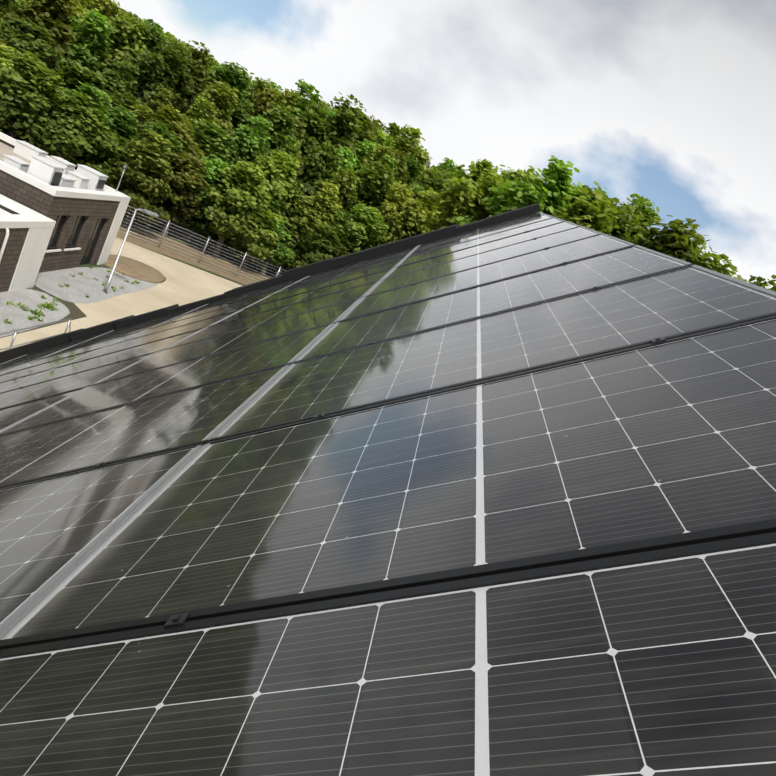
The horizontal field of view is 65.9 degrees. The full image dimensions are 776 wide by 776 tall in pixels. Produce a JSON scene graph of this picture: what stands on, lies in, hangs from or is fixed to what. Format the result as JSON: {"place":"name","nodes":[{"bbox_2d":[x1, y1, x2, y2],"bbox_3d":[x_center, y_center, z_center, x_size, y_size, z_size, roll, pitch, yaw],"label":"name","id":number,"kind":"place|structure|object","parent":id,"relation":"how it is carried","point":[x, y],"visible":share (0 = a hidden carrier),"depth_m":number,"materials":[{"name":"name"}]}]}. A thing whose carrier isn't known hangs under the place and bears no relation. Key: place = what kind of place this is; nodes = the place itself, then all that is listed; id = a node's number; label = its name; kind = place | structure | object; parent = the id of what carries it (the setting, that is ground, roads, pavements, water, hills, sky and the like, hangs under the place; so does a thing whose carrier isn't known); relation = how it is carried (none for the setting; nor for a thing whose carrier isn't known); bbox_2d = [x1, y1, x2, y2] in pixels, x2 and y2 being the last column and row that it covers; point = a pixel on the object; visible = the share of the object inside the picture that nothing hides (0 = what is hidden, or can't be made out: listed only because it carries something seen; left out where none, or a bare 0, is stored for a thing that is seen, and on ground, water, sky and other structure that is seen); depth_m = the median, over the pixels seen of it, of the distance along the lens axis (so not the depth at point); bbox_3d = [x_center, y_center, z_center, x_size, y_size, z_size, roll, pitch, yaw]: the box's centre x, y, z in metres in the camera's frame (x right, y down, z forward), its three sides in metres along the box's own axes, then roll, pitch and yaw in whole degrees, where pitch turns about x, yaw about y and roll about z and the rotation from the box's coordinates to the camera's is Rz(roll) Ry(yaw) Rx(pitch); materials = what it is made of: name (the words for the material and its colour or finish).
{"place":"outdoors","nodes":[
{"label":"outdoors","id":0,"kind":"place"},
{"bbox_2d":[0,204,28,291],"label":"building walls","id":1,"kind":"structure","parent":0,"point":[13,250],"depth_m":18.99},
{"bbox_2d":[0,139,119,272],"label":"building walls","id":2,"kind":"structure","parent":0,"point":[32,197],"depth_m":23.12,"materials":[{"name":"brick"}]},
{"bbox_2d":[0,142,87,189],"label":"building roof deck","id":3,"kind":"structure","parent":2,"relation":"on","point":[6,149],"depth_m":25.04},
{"bbox_2d":[3,140,107,190],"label":"rooftop units","id":4,"kind":"object","parent":3,"relation":"on","point":[40,166],"visible":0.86,"depth_m":24.86},
{"bbox_2d":[47,215,105,264],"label":"window frames","id":5,"kind":"structure","parent":2,"relation":"in","point":[48,246],"depth_m":24.36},
{"bbox_2d":[48,215,104,263],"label":"windows","id":6,"kind":"structure","parent":5,"relation":"in","point":[57,229],"depth_m":24.33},
{"bbox_2d":[27,162,105,188],"bbox_3d":[-13.085,-8.585,23.955,2.760,0.800,4.961,28,14,-1],"label":"air conditioning unit","id":7,"kind":"object","parent":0,"point":[57,176],"visible":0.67,"depth_m":21.88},
{"bbox_2d":[0,211,287,337],"bbox_3d":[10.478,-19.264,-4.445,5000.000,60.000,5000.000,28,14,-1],"label":"ground","id":8,"kind":"structure","parent":0,"point":[75,311],"depth_m":41.72,"materials":[{"name":"concrete"}]},
{"bbox_2d":[0,194,55,290],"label":"building frame","id":9,"kind":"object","parent":8,"relation":"on","point":[38,237],"depth_m":19.93,"materials":[{"name":"paint"}]},
{"bbox_2d":[1,15,61,70],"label":"tree","id":10,"kind":"object","parent":8,"relation":"on","point":[29,36],"visible":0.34,"depth_m":41.24,"materials":[{"name":"green plant"}]},
{"bbox_2d":[0,49,64,150],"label":"tree","id":11,"kind":"object","parent":8,"relation":"on","point":[23,97],"visible":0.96,"depth_m":31.85,"materials":[{"name":"green plant"}]},
{"bbox_2d":[0,289,69,336],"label":"gravel bed","id":12,"kind":"object","parent":8,"relation":"on","point":[16,315],"visible":0.81,"depth_m":19.20,"materials":[{"name":"gravel"}]},
{"bbox_2d":[1,0,79,69],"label":"tree","id":13,"kind":"object","parent":8,"relation":"on","point":[49,15],"visible":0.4,"depth_m":44.02,"materials":[{"name":"green plant"}]},
{"bbox_2d":[0,132,130,264],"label":"building frame","id":14,"kind":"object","parent":8,"relation":"on","point":[109,193],"depth_m":24.41,"materials":[{"name":"paint"}]},
{"bbox_2d":[58,4,88,59],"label":"tree","id":15,"kind":"object","parent":8,"relation":"on","point":[79,14],"visible":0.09,"depth_m":53.24,"materials":[{"name":"green plant"}]},
{"bbox_2d":[29,91,127,184],"bbox_3d":[-18.620,-14.219,35.179,5.449,6.117,5.869,36,16,29],"label":"tree","id":16,"kind":"object","parent":8,"relation":"on","point":[82,134],"visible":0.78,"depth_m":34.28,"materials":[{"name":"green plant"}]},
{"bbox_2d":[46,57,114,96],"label":"tree","id":17,"kind":"object","parent":8,"relation":"on","point":[80,73],"visible":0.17,"depth_m":42.14,"materials":[{"name":"green plant"}]},
{"bbox_2d":[50,81,115,164],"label":"tree","id":18,"kind":"object","parent":8,"relation":"on","point":[91,92],"visible":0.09,"depth_m":35.15,"materials":[{"name":"green plant"}]},
{"bbox_2d":[56,8,117,77],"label":"tree","id":19,"kind":"object","parent":8,"relation":"on","point":[89,44],"visible":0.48,"depth_m":49.39,"materials":[{"name":"green plant"}]},
{"bbox_2d":[34,267,157,303],"bbox_3d":[-12.101,-4.549,25.329,2.452,0.001,8.577,26,14,-6],"label":"gravel bed","id":20,"kind":"object","parent":8,"relation":"on","point":[80,286],"visible":0.73,"depth_m":23.87,"materials":[{"name":"gravel"}]},
{"bbox_2d":[4,266,139,332],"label":"bed plants","id":21,"kind":"object","parent":20,"relation":"on","point":[47,306],"visible":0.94,"depth_m":19.94,"materials":[{"name":"green plant"}]},
{"bbox_2d":[101,209,158,292],"bbox_3d":[-10.414,-5.454,24.089,0.332,3.695,1.051,36,16,31],"label":"lamp post","id":22,"kind":"object","parent":20,"relation":"on","point":[107,285],"visible":0.99,"depth_m":23.82,"materials":[{"name":"grey"}]},
{"bbox_2d":[69,0,126,61],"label":"tree","id":23,"kind":"object","parent":8,"relation":"on","point":[107,8],"visible":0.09,"depth_m":55.85,"materials":[{"name":"green plant"}]},
{"bbox_2d":[87,146,122,189],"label":"tree","id":24,"kind":"object","parent":8,"relation":"on","point":[107,161],"visible":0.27,"depth_m":35.91,"materials":[{"name":"green plant"}]},
{"bbox_2d":[93,59,138,97],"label":"tree","id":25,"kind":"object","parent":8,"relation":"on","point":[121,83],"visible":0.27,"depth_m":44.28,"materials":[{"name":"green plant"}]},
{"bbox_2d":[91,103,140,163],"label":"tree","id":26,"kind":"object","parent":8,"relation":"on","point":[121,119],"visible":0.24,"depth_m":37.59,"materials":[{"name":"green plant"}]},
{"bbox_2d":[95,90,143,138],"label":"tree","id":27,"kind":"object","parent":8,"relation":"on","point":[125,100],"visible":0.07,"depth_m":40.35,"materials":[{"name":"green plant"}]},
{"bbox_2d":[0,237,241,351],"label":"pavement","id":28,"kind":"structure","parent":8,"relation":"on","point":[182,284],"depth_m":28.04,"materials":[{"name":"concrete"}]},
{"bbox_2d":[0,318,70,350],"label":"guard rail","id":29,"kind":"object","parent":28,"relation":"on","point":[26,328],"visible":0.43,"depth_m":15.90,"materials":[{"name":"grey"}]},
{"bbox_2d":[103,254,165,282],"bbox_3d":[-12.382,-5.912,29.242,3.000,0.220,3.800,28,14,-1],"label":"dirt patch","id":30,"kind":"object","parent":28,"relation":"on","point":[133,268],"visible":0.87,"depth_m":28.74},
{"bbox_2d":[97,13,154,85],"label":"tree","id":31,"kind":"object","parent":8,"relation":"on","point":[127,46],"visible":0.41,"depth_m":53.79,"materials":[{"name":"green plant"}]},
{"bbox_2d":[107,137,162,214],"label":"tree","id":32,"kind":"object","parent":8,"relation":"on","point":[133,164],"visible":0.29,"depth_m":35.74,"materials":[{"name":"green plant"}]},
{"bbox_2d":[106,19,171,86],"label":"tree","id":33,"kind":"object","parent":8,"relation":"on","point":[152,45],"visible":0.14,"depth_m":55.95,"materials":[{"name":"green plant"}]},
{"bbox_2d":[117,129,179,228],"bbox_3d":[-14.572,-12.452,36.636,4.243,6.046,4.689,24,14,-15],"label":"tree","id":34,"kind":"object","parent":8,"relation":"on","point":[154,161],"visible":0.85,"depth_m":35.46,"materials":[{"name":"green plant"}]},
{"bbox_2d":[116,121,183,220],"bbox_3d":[-15.895,-14.108,38.971,4.487,6.576,4.985,27,14,-4],"label":"tree","id":35,"kind":"object","parent":8,"relation":"on","point":[165,133],"visible":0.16,"depth_m":38.38,"materials":[{"name":"green plant"}]},
{"bbox_2d":[141,86,173,137],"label":"tree","id":36,"kind":"object","parent":8,"relation":"on","point":[164,95],"visible":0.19,"depth_m":45.04,"materials":[{"name":"green plant"}]},
{"bbox_2d":[130,42,188,123],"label":"tree","id":37,"kind":"object","parent":8,"relation":"on","point":[155,71],"visible":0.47,"depth_m":48.89,"materials":[{"name":"green plant"}]},
{"bbox_2d":[123,103,205,166],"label":"tree","id":38,"kind":"object","parent":8,"relation":"on","point":[174,120],"visible":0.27,"depth_m":41.12,"materials":[{"name":"green plant"}]},
{"bbox_2d":[161,40,197,114],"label":"tree","id":39,"kind":"object","parent":8,"relation":"on","point":[182,86],"visible":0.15,"depth_m":54.06,"materials":[{"name":"green plant"}]},
{"bbox_2d":[153,150,209,236],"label":"tree","id":40,"kind":"object","parent":8,"relation":"on","point":[185,179],"visible":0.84,"depth_m":38.62,"materials":[{"name":"green plant"}]},
{"bbox_2d":[116,232,250,284],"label":"curb","id":41,"kind":"structure","parent":8,"relation":"on","point":[130,239],"depth_m":36.27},
{"bbox_2d":[119,206,282,281],"bbox_3d":[-12.442,-8.921,36.629,27.758,1.810,0.112,18,17,-35],"label":"fence","id":42,"kind":"object","parent":41,"relation":"on","point":[199,248],"visible":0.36,"depth_m":37.18,"materials":[{"name":"grey"}]},
{"bbox_2d":[118,220,268,282],"bbox_3d":[-12.124,-8.580,39.774,33.416,0.001,4.639,18,17,-35],"label":"dirt strip","id":43,"kind":"object","parent":8,"relation":"on","point":[180,252],"depth_m":39.27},
{"bbox_2d":[175,40,214,115],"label":"tree","id":44,"kind":"object","parent":8,"relation":"on","point":[198,73],"visible":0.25,"depth_m":58.47,"materials":[{"name":"green plant"}]},
{"bbox_2d":[169,156,231,241],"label":"tree","id":45,"kind":"object","parent":8,"relation":"on","point":[212,175],"visible":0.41,"depth_m":40.60,"materials":[{"name":"green plant"}]},
{"bbox_2d":[185,95,219,145],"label":"tree","id":46,"kind":"object","parent":8,"relation":"on","point":[197,114],"visible":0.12,"depth_m":49.69,"materials":[{"name":"green plant"}]},
{"bbox_2d":[187,186,233,251],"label":"tree","id":47,"kind":"object","parent":8,"relation":"on","point":[204,230],"visible":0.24,"depth_m":40.61,"materials":[{"name":"green plant"}]},
{"bbox_2d":[190,118,234,169],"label":"tree","id":48,"kind":"object","parent":8,"relation":"on","point":[207,139],"visible":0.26,"depth_m":46.34,"materials":[{"name":"green plant"}]},
{"bbox_2d":[195,79,238,143],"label":"tree","id":49,"kind":"object","parent":8,"relation":"on","point":[223,107],"visible":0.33,"depth_m":52.20,"materials":[{"name":"green plant"}]},
{"bbox_2d":[194,61,253,124],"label":"tree","id":50,"kind":"object","parent":8,"relation":"on","point":[231,76],"visible":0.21,"depth_m":61.53,"materials":[{"name":"green plant"}]},
{"bbox_2d":[196,161,263,250],"bbox_3d":[-11.437,-13.017,42.979,6.195,6.820,6.028,30,14,9],"label":"tree","id":51,"kind":"object","parent":8,"relation":"on","point":[212,245],"visible":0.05,"depth_m":41.59,"materials":[{"name":"green plant"}]},
{"bbox_2d":[221,100,251,146],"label":"tree","id":52,"kind":"object","parent":8,"relation":"on","point":[239,114],"visible":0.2,"depth_m":59.48,"materials":[{"name":"green plant"}]},
{"bbox_2d":[204,161,272,258],"bbox_3d":[-10.713,-12.107,40.781,4.630,6.966,5.235,33,15,21],"label":"tree","id":53,"kind":"object","parent":8,"relation":"on","point":[247,180],"visible":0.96,"depth_m":39.67,"materials":[{"name":"green plant"}]},
{"bbox_2d":[223,114,273,165],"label":"tree","id":54,"kind":"object","parent":8,"relation":"on","point":[247,146],"visible":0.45,"depth_m":48.30,"materials":[{"name":"green plant"}]},
{"bbox_2d":[228,206,280,269],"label":"tree","id":55,"kind":"object","parent":8,"relation":"on","point":[253,239],"visible":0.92,"depth_m":41.39,"materials":[{"name":"green plant"}]},
{"bbox_2d":[243,77,272,112],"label":"tree","id":56,"kind":"object","parent":8,"relation":"on","point":[260,85],"visible":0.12,"depth_m":70.19,"materials":[{"name":"green plant"}]},
{"bbox_2d":[241,193,280,263],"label":"tree","id":57,"kind":"object","parent":8,"relation":"on","point":[273,204],"visible":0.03,"depth_m":44.16,"materials":[{"name":"green plant"}]},
{"bbox_2d":[248,87,277,126],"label":"tree","id":58,"kind":"object","parent":8,"relation":"on","point":[259,106],"visible":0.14,"depth_m":60.22,"materials":[{"name":"green plant"}]},
{"bbox_2d":[250,219,295,275],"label":"tree","id":59,"kind":"object","parent":8,"relation":"on","point":[281,251],"visible":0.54,"depth_m":43.29,"materials":[{"name":"green plant"}]},
{"bbox_2d":[245,104,301,169],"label":"tree","id":60,"kind":"object","parent":8,"relation":"on","point":[282,121],"visible":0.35,"depth_m":53.15,"materials":[{"name":"green plant"}]},
{"bbox_2d":[251,150,303,227],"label":"tree","id":61,"kind":"object","parent":8,"relation":"on","point":[281,171],"visible":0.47,"depth_m":45.69,"materials":[{"name":"green plant"}]},
{"bbox_2d":[266,135,300,181],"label":"tree","id":62,"kind":"object","parent":8,"relation":"on","point":[291,149],"visible":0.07,"depth_m":48.48,"materials":[{"name":"green plant"}]},
{"bbox_2d":[266,88,307,178],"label":"tree","id":63,"kind":"object","parent":8,"relation":"on","point":[286,97],"visible":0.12,"depth_m":58.05,"materials":[{"name":"green plant"}]},
{"bbox_2d":[273,195,320,275],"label":"tree","id":64,"kind":"object","parent":8,"relation":"on","point":[300,217],"visible":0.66,"depth_m":45.39,"materials":[{"name":"green plant"}]},
{"bbox_2d":[288,79,322,121],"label":"tree","id":65,"kind":"object","parent":8,"relation":"on","point":[300,106],"visible":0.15,"depth_m":64.34,"materials":[{"name":"green plant"}]},
{"bbox_2d":[280,141,343,218],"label":"tree","id":66,"kind":"object","parent":8,"relation":"on","point":[317,161],"visible":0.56,"depth_m":53.34,"materials":[{"name":"green plant"}]},
{"bbox_2d":[296,99,331,177],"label":"tree","id":67,"kind":"object","parent":8,"relation":"on","point":[315,122],"visible":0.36,"depth_m":62.22,"materials":[{"name":"green plant"}]},
{"bbox_2d":[288,223,342,268],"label":"tree","id":68,"kind":"object","parent":8,"relation":"on","point":[316,243],"visible":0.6,"depth_m":43.88,"materials":[{"name":"green plant"}]},
{"bbox_2d":[284,223,349,269],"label":"tree","id":69,"kind":"object","parent":8,"relation":"on","point":[339,250],"visible":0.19,"depth_m":44.69,"materials":[{"name":"green plant"}]},
{"bbox_2d":[296,182,341,262],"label":"tree","id":70,"kind":"object","parent":8,"relation":"on","point":[327,204],"visible":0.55,"depth_m":45.76,"materials":[{"name":"green plant"}]},
{"bbox_2d":[299,210,349,256],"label":"tree","id":71,"kind":"object","parent":8,"relation":"on","point":[342,216],"visible":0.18,"depth_m":46.00,"materials":[{"name":"green plant"}]},
{"bbox_2d":[297,92,365,179],"bbox_3d":[-7.581,-23.875,64.754,6.591,16.196,8.100,12,21,-47],"label":"tree","id":72,"kind":"object","parent":8,"relation":"on","point":[339,128],"visible":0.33,"depth_m":63.06,"materials":[{"name":"green plant"}]},
{"bbox_2d":[311,165,357,223],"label":"tree","id":73,"kind":"object","parent":8,"relation":"on","point":[342,180],"visible":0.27,"depth_m":50.48,"materials":[{"name":"green plant"}]},
{"bbox_2d":[322,146,357,182],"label":"tree","id":74,"kind":"object","parent":8,"relation":"on","point":[346,162],"visible":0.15,"depth_m":57.90,"materials":[{"name":"green plant"}]},
{"bbox_2d":[333,201,392,253],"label":"tree","id":75,"kind":"object","parent":8,"relation":"on","point":[362,229],"visible":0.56,"depth_m":45.70,"materials":[{"name":"green plant"}]},
{"bbox_2d":[354,138,376,170],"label":"tree","id":76,"kind":"object","parent":8,"relation":"on","point":[364,148],"visible":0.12,"depth_m":67.87,"materials":[{"name":"green plant"}]},
{"bbox_2d":[351,114,381,168],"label":"tree","id":77,"kind":"object","parent":8,"relation":"on","point":[366,132],"visible":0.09,"depth_m":71.73,"materials":[{"name":"green plant"}]},
{"bbox_2d":[347,157,395,216],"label":"tree","id":78,"kind":"object","parent":8,"relation":"on","point":[376,181],"visible":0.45,"depth_m":54.98,"materials":[{"name":"green plant"}]},
{"bbox_2d":[347,154,398,215],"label":"tree","id":79,"kind":"object","parent":8,"relation":"on","point":[387,160],"visible":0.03,"depth_m":58.26,"materials":[{"name":"green plant"}]},
{"bbox_2d":[354,146,401,184],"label":"tree","id":80,"kind":"object","parent":8,"relation":"on","point":[380,153],"visible":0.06,"depth_m":61.72,"materials":[{"name":"green plant"}]},
{"bbox_2d":[375,127,395,148],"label":"tree","id":81,"kind":"object","parent":8,"relation":"on","point":[382,137],"visible":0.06,"depth_m":84.98,"materials":[{"name":"green plant"}]},
{"bbox_2d":[384,122,402,139],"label":"tree","id":82,"kind":"object","parent":8,"relation":"on","point":[394,131],"visible":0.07,"depth_m":106.48,"materials":[{"name":"green plant"}]},
{"bbox_2d":[371,180,416,242],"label":"tree","id":83,"kind":"object","parent":8,"relation":"on","point":[397,198],"visible":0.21,"depth_m":52.67,"materials":[{"name":"green plant"}]},
{"bbox_2d":[388,146,407,185],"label":"tree","id":84,"kind":"object","parent":8,"relation":"on","point":[400,169],"visible":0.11,"depth_m":67.92,"materials":[{"name":"green plant"}]},
{"bbox_2d":[382,124,428,186],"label":"tree","id":85,"kind":"object","parent":8,"relation":"on","point":[407,147],"visible":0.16,"depth_m":76.67,"materials":[{"name":"green plant"}]},
{"bbox_2d":[380,187,441,244],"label":"tree","id":86,"kind":"object","parent":8,"relation":"on","point":[407,223],"visible":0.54,"depth_m":50.03,"materials":[{"name":"green plant"}]},
{"bbox_2d":[400,155,422,186],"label":"tree","id":87,"kind":"object","parent":8,"relation":"on","point":[411,171],"visible":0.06,"depth_m":72.51,"materials":[{"name":"green plant"}]},
{"bbox_2d":[407,174,451,214],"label":"tree","id":88,"kind":"object","parent":8,"relation":"on","point":[430,183],"visible":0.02,"depth_m":62.22,"materials":[{"name":"green plant"}]},
{"bbox_2d":[417,165,443,189],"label":"tree","id":89,"kind":"object","parent":8,"relation":"on","point":[424,176],"visible":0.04,"depth_m":67.76,"materials":[{"name":"green plant"}]},
{"bbox_2d":[421,166,506,232],"bbox_3d":[5.599,-9.375,45.808,8.939,14.642,7.843,27,14,-4],"label":"tree","id":90,"kind":"object","parent":8,"relation":"on","point":[463,200],"visible":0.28,"depth_m":43.67,"materials":[{"name":"green plant"}]},
{"bbox_2d":[436,159,497,224],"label":"tree","id":91,"kind":"object","parent":8,"relation":"on","point":[482,165],"visible":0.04,"depth_m":53.42,"materials":[{"name":"green plant"}]},
{"bbox_2d":[449,155,582,225],"bbox_3d":[7.611,-8.685,42.877,8.599,16.673,7.222,26,14,-8],"label":"tree","id":92,"kind":"object","parent":8,"relation":"on","point":[548,196],"visible":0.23,"depth_m":40.58,"materials":[{"name":"green plant"}]},
{"bbox_2d":[511,165,553,215],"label":"tree","id":93,"kind":"object","parent":8,"relation":"on","point":[525,175],"visible":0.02,"depth_m":49.09,"materials":[{"name":"green plant"}]},
{"bbox_2d":[562,181,607,210],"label":"tree","id":94,"kind":"object","parent":8,"relation":"on","point":[587,198],"visible":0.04,"depth_m":56.51,"materials":[{"name":"green plant"}]},
{"bbox_2d":[552,187,620,232],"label":"tree","id":95,"kind":"object","parent":8,"relation":"on","point":[584,213],"visible":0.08,"depth_m":39.10,"materials":[{"name":"green plant"}]},
{"bbox_2d":[595,202,635,239],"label":"tree","id":96,"kind":"object","parent":8,"relation":"on","point":[624,224],"depth_m":42.81,"materials":[{"name":"green plant"}]},
{"bbox_2d":[600,194,647,242],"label":"tree","id":97,"kind":"object","parent":8,"relation":"on","point":[630,208],"depth_m":47.08,"materials":[{"name":"green plant"}]},
{"bbox_2d":[620,193,663,242],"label":"tree","id":98,"kind":"object","parent":8,"relation":"on","point":[643,209],"visible":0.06,"depth_m":50.84,"materials":[{"name":"green plant"}]},
{"bbox_2d":[627,215,711,260],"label":"tree","id":99,"kind":"object","parent":8,"relation":"on","point":[674,241],"visible":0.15,"depth_m":39.43,"materials":[{"name":"green plant"}]},
{"bbox_2d":[685,244,741,279],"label":"tree","id":100,"kind":"object","parent":8,"relation":"on","point":[711,264],"visible":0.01,"depth_m":42.38,"materials":[{"name":"green plant"}]},
{"bbox_2d":[745,274,775,291],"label":"tree","id":101,"kind":"object","parent":8,"relation":"on","point":[759,282],"visible":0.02,"depth_m":37.03,"materials":[{"name":"green plant"}]},
{"bbox_2d":[0,204,539,363],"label":"pv verge trim","id":102,"kind":"structure","parent":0,"point":[286,276],"depth_m":11.14,"materials":[{"name":"metal"}]},
{"bbox_2d":[0,212,775,658],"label":"pv frames","id":103,"kind":"structure","parent":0,"point":[728,538],"depth_m":1.13,"materials":[{"name":"metal"}]},
{"bbox_2d":[5,222,665,627],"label":"solar panel clamps","id":104,"kind":"object","parent":103,"relation":"attached to","point":[177,620],"visible":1,"depth_m":1.93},
{"bbox_2d":[0,212,775,775],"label":"solar panel","id":105,"kind":"object","parent":103,"relation":"in","point":[660,668],"visible":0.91,"depth_m":1.27,"materials":[{"name":"glass"}]},
{"bbox_2d":[111,0,775,288],"label":"sky","id":106,"kind":"structure","parent":0,"point":[671,104],"materials":[{"name":"white"}]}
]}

